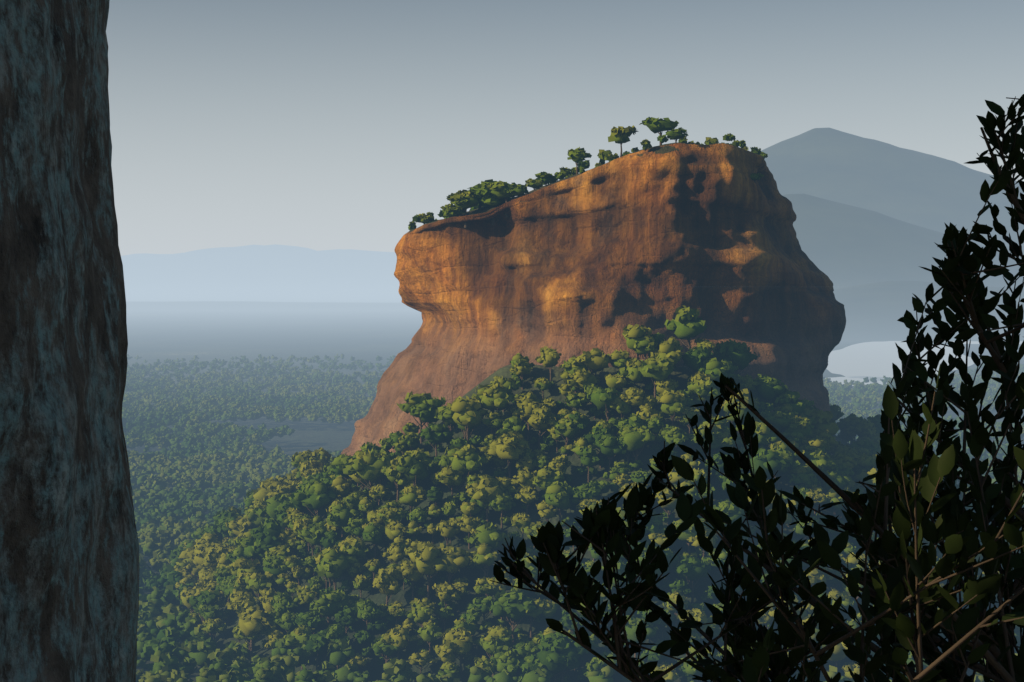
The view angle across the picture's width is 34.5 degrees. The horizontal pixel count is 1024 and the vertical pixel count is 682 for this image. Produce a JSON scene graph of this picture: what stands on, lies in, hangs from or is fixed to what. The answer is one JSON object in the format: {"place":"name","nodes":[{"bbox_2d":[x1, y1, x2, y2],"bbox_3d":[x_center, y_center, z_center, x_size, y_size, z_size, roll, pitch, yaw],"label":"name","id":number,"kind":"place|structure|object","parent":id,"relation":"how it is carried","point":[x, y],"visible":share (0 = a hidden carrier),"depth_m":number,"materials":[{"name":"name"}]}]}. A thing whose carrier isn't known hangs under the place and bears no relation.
{"place":"outdoors","nodes":[
{"label":"outdoors","id":0,"kind":"place"},
{"bbox_2d":[121,244,399,292],"bbox_3d":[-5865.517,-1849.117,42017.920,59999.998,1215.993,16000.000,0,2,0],"label":"distant mountains","id":1,"kind":"structure","parent":0,"point":[275,268],"depth_m":38279.82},
{"bbox_2d":[126,301,416,310],"bbox_3d":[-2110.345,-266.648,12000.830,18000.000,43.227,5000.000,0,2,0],"label":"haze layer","id":2,"kind":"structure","parent":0,"point":[237,306],"depth_m":10867.23,"materials":[{"name":"grey"}]},
{"bbox_2d":[106,0,1023,255],"label":"sky","id":3,"kind":"structure","parent":0,"point":[318,125],"materials":[{"name":"grey"}]},
{"bbox_2d":[124,293,1023,457],"bbox_3d":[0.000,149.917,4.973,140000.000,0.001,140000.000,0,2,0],"label":"ground","id":4,"kind":"structure","parent":0,"point":[210,336],"depth_m":4740.78,"materials":[{"name":"grey"}]},
{"bbox_2d":[122,353,1023,681],"bbox_3d":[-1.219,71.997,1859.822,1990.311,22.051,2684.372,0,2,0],"label":"plain forest","id":5,"kind":"object","parent":4,"relation":"on","point":[224,473],"visible":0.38,"depth_m":1279.55,"materials":[{"name":"green plant"}]},
{"bbox_2d":[135,364,1019,681],"bbox_3d":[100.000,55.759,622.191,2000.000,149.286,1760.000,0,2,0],"label":"terrain hill","id":6,"kind":"structure","parent":0,"point":[679,374],"depth_m":625.60,"materials":[{"name":"green plant"}]},
{"bbox_2d":[180,354,1001,681],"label":"hill understory","id":7,"kind":"object","parent":6,"relation":"on","point":[422,590],"visible":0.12,"depth_m":624.51,"materials":[{"name":"green plant"}]},
{"bbox_2d":[341,142,845,455],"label":"rock formation","id":8,"kind":"object","parent":6,"relation":"on","point":[600,257],"visible":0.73,"depth_m":724.47,"materials":[{"name":"brown stone"}]},
{"bbox_2d":[408,133,767,229],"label":"bushes","id":9,"kind":"object","parent":8,"relation":"on","point":[602,155],"visible":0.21,"depth_m":735.52,"materials":[{"name":"green plant"}]},
{"bbox_2d":[418,117,763,227],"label":"trees","id":10,"kind":"object","parent":8,"relation":"on","point":[491,193],"visible":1,"depth_m":736.56,"materials":[{"name":"green plant"}]},
{"bbox_2d":[169,305,1022,681],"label":"hill forest","id":11,"kind":"object","parent":6,"relation":"on","point":[225,551],"visible":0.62,"depth_m":635.82,"materials":[{"name":"green plant"}]},
{"bbox_2d":[824,376,886,385],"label":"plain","id":12,"kind":"structure","parent":0,"point":[842,379],"depth_m":2634.63,"materials":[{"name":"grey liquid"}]},
{"bbox_2d":[761,128,1023,253],"bbox_3d":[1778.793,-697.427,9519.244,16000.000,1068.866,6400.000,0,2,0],"label":"mountain","id":13,"kind":"structure","parent":0,"point":[928,191],"depth_m":8782.88,"materials":[{"name":"grey stone"}]},
{"bbox_2d":[826,341,973,380],"bbox_3d":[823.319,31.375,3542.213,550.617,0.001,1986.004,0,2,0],"label":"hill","id":14,"kind":"structure","parent":0,"point":[873,359],"depth_m":3400.63,"materials":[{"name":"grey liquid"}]},
{"bbox_2d":[782,194,1023,288],"bbox_3d":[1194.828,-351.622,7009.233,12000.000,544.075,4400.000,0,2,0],"label":"mountain spur","id":15,"kind":"structure","parent":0,"point":[842,245],"depth_m":6445.24,"materials":[{"name":"grey stone"}]},
{"bbox_2d":[833,281,1023,341],"bbox_3d":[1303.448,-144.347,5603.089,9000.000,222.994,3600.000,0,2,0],"label":"hills","id":16,"kind":"structure","parent":0,"point":[875,312],"depth_m":5008.10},
{"bbox_2d":[944,341,1022,343],"bbox_3d":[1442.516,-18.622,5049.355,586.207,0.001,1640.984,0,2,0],"label":"lake","id":17,"kind":"structure","parent":0,"point":[977,342],"depth_m":4368.30,"materials":[{"name":"grey liquid"}]},
{"bbox_3d":[0.000,5.168,3.173,28.000,7.438,26.000,0,2,0],"label":"ledge rock","id":18,"kind":"object","parent":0,"visible":0},
{"bbox_2d":[0,0,138,681],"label":"trunk","id":19,"kind":"object","parent":18,"relation":"on","point":[69,577],"visible":1,"depth_m":7.94,"materials":[{"name":"brown plant"}]},
{"bbox_2d":[490,94,1023,681],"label":"leafy branches","id":20,"kind":"object","parent":18,"relation":"on","point":[902,572],"visible":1,"depth_m":4.28,"materials":[{"name":"green plant"}]}
]}

